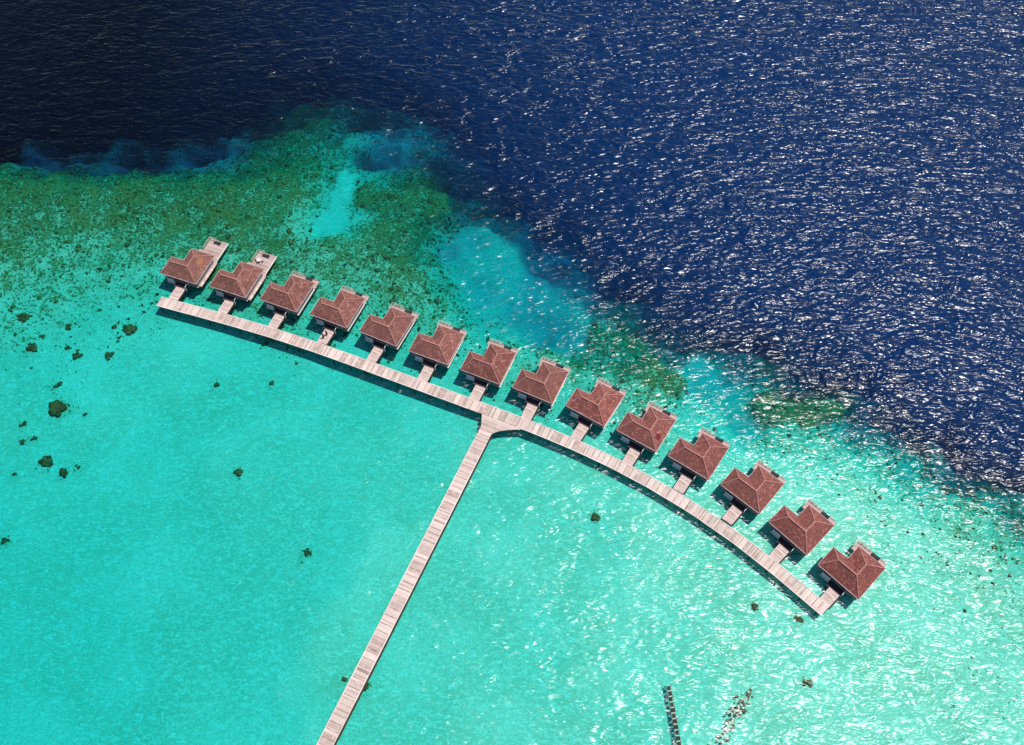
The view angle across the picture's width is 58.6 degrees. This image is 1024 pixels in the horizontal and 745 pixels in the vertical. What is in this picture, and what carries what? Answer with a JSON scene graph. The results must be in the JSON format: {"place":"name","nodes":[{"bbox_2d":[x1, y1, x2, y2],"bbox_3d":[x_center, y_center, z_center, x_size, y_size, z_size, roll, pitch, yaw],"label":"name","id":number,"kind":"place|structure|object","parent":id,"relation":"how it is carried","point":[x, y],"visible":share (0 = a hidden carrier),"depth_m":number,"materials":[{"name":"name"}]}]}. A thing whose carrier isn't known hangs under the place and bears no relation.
{"place":"outdoors","nodes":[
{"label":"outdoors","id":0,"kind":"place"},
{"bbox_2d":[0,0,1023,744],"bbox_3d":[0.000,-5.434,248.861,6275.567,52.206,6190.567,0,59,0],"label":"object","id":1,"kind":"structure","parent":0,"point":[164,580],"depth_m":222.02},
{"bbox_2d":[1,537,9,543],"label":"coral head","id":2,"kind":"object","parent":1,"relation":"on","point":[4,540],"visible":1,"depth_m":194.97},
{"bbox_2d":[16,313,31,322],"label":"coral head","id":3,"kind":"object","parent":1,"relation":"on","point":[23,317],"visible":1,"depth_m":223.85},
{"bbox_2d":[25,343,36,351],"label":"coral head","id":4,"kind":"object","parent":1,"relation":"on","point":[32,347],"visible":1,"depth_m":219.22},
{"bbox_2d":[39,455,52,466],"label":"coral head","id":5,"kind":"object","parent":1,"relation":"on","point":[46,460],"visible":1,"depth_m":204.04},
{"bbox_2d":[48,400,66,416],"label":"coral head","id":6,"kind":"object","parent":1,"relation":"on","point":[57,408],"visible":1,"depth_m":210.59},
{"bbox_2d":[59,468,67,477],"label":"coral head","id":7,"kind":"object","parent":1,"relation":"on","point":[63,471],"visible":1,"depth_m":202.79},
{"bbox_2d":[65,323,71,329],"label":"coral head","id":8,"kind":"object","parent":1,"relation":"on","point":[68,326],"visible":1,"depth_m":222.52},
{"bbox_2d":[72,352,82,358],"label":"coral head","id":9,"kind":"object","parent":1,"relation":"on","point":[76,355],"visible":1,"depth_m":218.35},
{"bbox_2d":[105,351,114,359],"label":"coral head","id":10,"kind":"object","parent":1,"relation":"on","point":[108,355],"visible":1,"depth_m":218.29},
{"bbox_2d":[123,324,136,334],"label":"coral head","id":11,"kind":"object","parent":1,"relation":"on","point":[129,329],"visible":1,"depth_m":221.88},
{"bbox_2d":[160,237,228,301],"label":"bungalow","id":12,"kind":"object","parent":1,"relation":"on","point":[194,268],"visible":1,"depth_m":225.55,"materials":[{"name":"red"}]},
{"bbox_2d":[233,468,242,475],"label":"coral head","id":13,"kind":"object","parent":1,"relation":"on","point":[238,472],"visible":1,"depth_m":202.62},
{"bbox_2d":[209,249,276,314],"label":"bungalow","id":14,"kind":"object","parent":1,"relation":"on","point":[243,281],"visible":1,"depth_m":223.43,"materials":[{"name":"tile"}]},
{"bbox_2d":[260,271,319,329],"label":"bungalow","id":15,"kind":"object","parent":1,"relation":"on","point":[293,294],"visible":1,"depth_m":220.86,"materials":[{"name":"red"}]},
{"bbox_2d":[304,550,310,556],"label":"coral head","id":16,"kind":"object","parent":1,"relation":"on","point":[307,553],"visible":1,"depth_m":193.23},
{"bbox_2d":[310,285,368,345],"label":"bungalow","id":17,"kind":"object","parent":1,"relation":"on","point":[343,309],"visible":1,"depth_m":218.54,"materials":[{"name":"tile"}]},
{"bbox_2d":[359,302,418,363],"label":"bungalow","id":18,"kind":"object","parent":1,"relation":"on","point":[392,327],"visible":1,"depth_m":215.92,"materials":[{"name":"tile"}]},
{"bbox_2d":[316,414,521,744],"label":"pier","id":19,"kind":"structure","parent":1,"relation":"on","point":[462,477],"depth_m":187.16,"materials":[{"name":"brown wood"}]},
{"bbox_2d":[409,320,466,382],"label":"bungalow","id":20,"kind":"object","parent":1,"relation":"on","point":[441,346],"visible":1,"depth_m":213.24,"materials":[{"name":"tile"}]},
{"bbox_2d":[460,338,518,401],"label":"bungalow","id":21,"kind":"object","parent":1,"relation":"on","point":[492,365],"visible":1,"depth_m":210.55,"materials":[{"name":"tile"}]},
{"bbox_2d":[156,297,828,615],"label":"boardwalk","id":22,"kind":"structure","parent":1,"relation":"on","point":[430,389],"depth_m":206.29,"materials":[{"name":"brown wood"}]},
{"bbox_2d":[0,121,1023,659],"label":"coral reef","id":23,"kind":"object","parent":1,"relation":"on","point":[290,241],"visible":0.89,"depth_m":235.57},
{"bbox_2d":[512,356,570,420],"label":"bungalow","id":24,"kind":"object","parent":1,"relation":"on","point":[545,383],"visible":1,"depth_m":208.03,"materials":[{"name":"tile"}]},
{"bbox_2d":[565,377,625,440],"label":"bungalow","id":25,"kind":"object","parent":1,"relation":"on","point":[599,404],"visible":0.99,"depth_m":205.28,"materials":[{"name":"tile"}]},
{"bbox_2d":[591,512,600,520],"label":"coral head","id":26,"kind":"object","parent":1,"relation":"on","point":[595,516],"visible":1,"depth_m":196.53},
{"bbox_2d":[616,400,677,466],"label":"bungalow","id":27,"kind":"object","parent":1,"relation":"on","point":[650,429],"visible":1,"depth_m":202.08,"materials":[{"name":"tile"}]},
{"bbox_2d":[664,685,680,744],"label":"ruined pier","id":28,"kind":"structure","parent":1,"relation":"on","point":[674,717],"depth_m":174.46,"materials":[{"name":"grey wood"}]},
{"bbox_2d":[668,427,730,494],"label":"bungalow","id":29,"kind":"object","parent":1,"relation":"on","point":[702,457],"visible":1,"depth_m":198.68,"materials":[{"name":"tile"}]},
{"bbox_2d":[720,459,785,525],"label":"bungalow","id":30,"kind":"object","parent":1,"relation":"on","point":[757,489],"visible":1,"depth_m":194.82,"materials":[{"name":"tile"}]},
{"bbox_2d":[771,470,779,477],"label":"sun lounger","id":31,"kind":"object","parent":30,"relation":"on","point":[775,474],"visible":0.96,"depth_m":199.12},
{"bbox_2d":[751,603,758,610],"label":"coral head","id":32,"kind":"object","parent":1,"relation":"on","point":[754,606],"visible":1,"depth_m":186.41},
{"bbox_2d":[794,616,803,622],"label":"coral head","id":33,"kind":"object","parent":1,"relation":"on","point":[798,619],"visible":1,"depth_m":184.96},
{"bbox_2d":[768,498,835,563],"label":"bungalow","id":34,"kind":"object","parent":1,"relation":"on","point":[807,529],"visible":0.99,"depth_m":190.28,"materials":[{"name":"tile"}]},
{"bbox_2d":[821,511,829,518],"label":"sun lounger","id":35,"kind":"object","parent":34,"relation":"on","point":[827,516],"visible":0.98,"depth_m":194.33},
{"bbox_2d":[802,679,812,686],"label":"coral head","id":36,"kind":"object","parent":1,"relation":"on","point":[809,682],"visible":1,"depth_m":178.60},
{"bbox_2d":[818,540,886,608],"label":"bungalow","id":37,"kind":"object","parent":1,"relation":"on","point":[856,574],"visible":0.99,"depth_m":185.58,"materials":[{"name":"tile"}]},
{"bbox_2d":[871,552,879,560],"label":"sun lounger","id":38,"kind":"object","parent":37,"relation":"on","point":[875,556],"visible":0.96,"depth_m":189.55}
]}

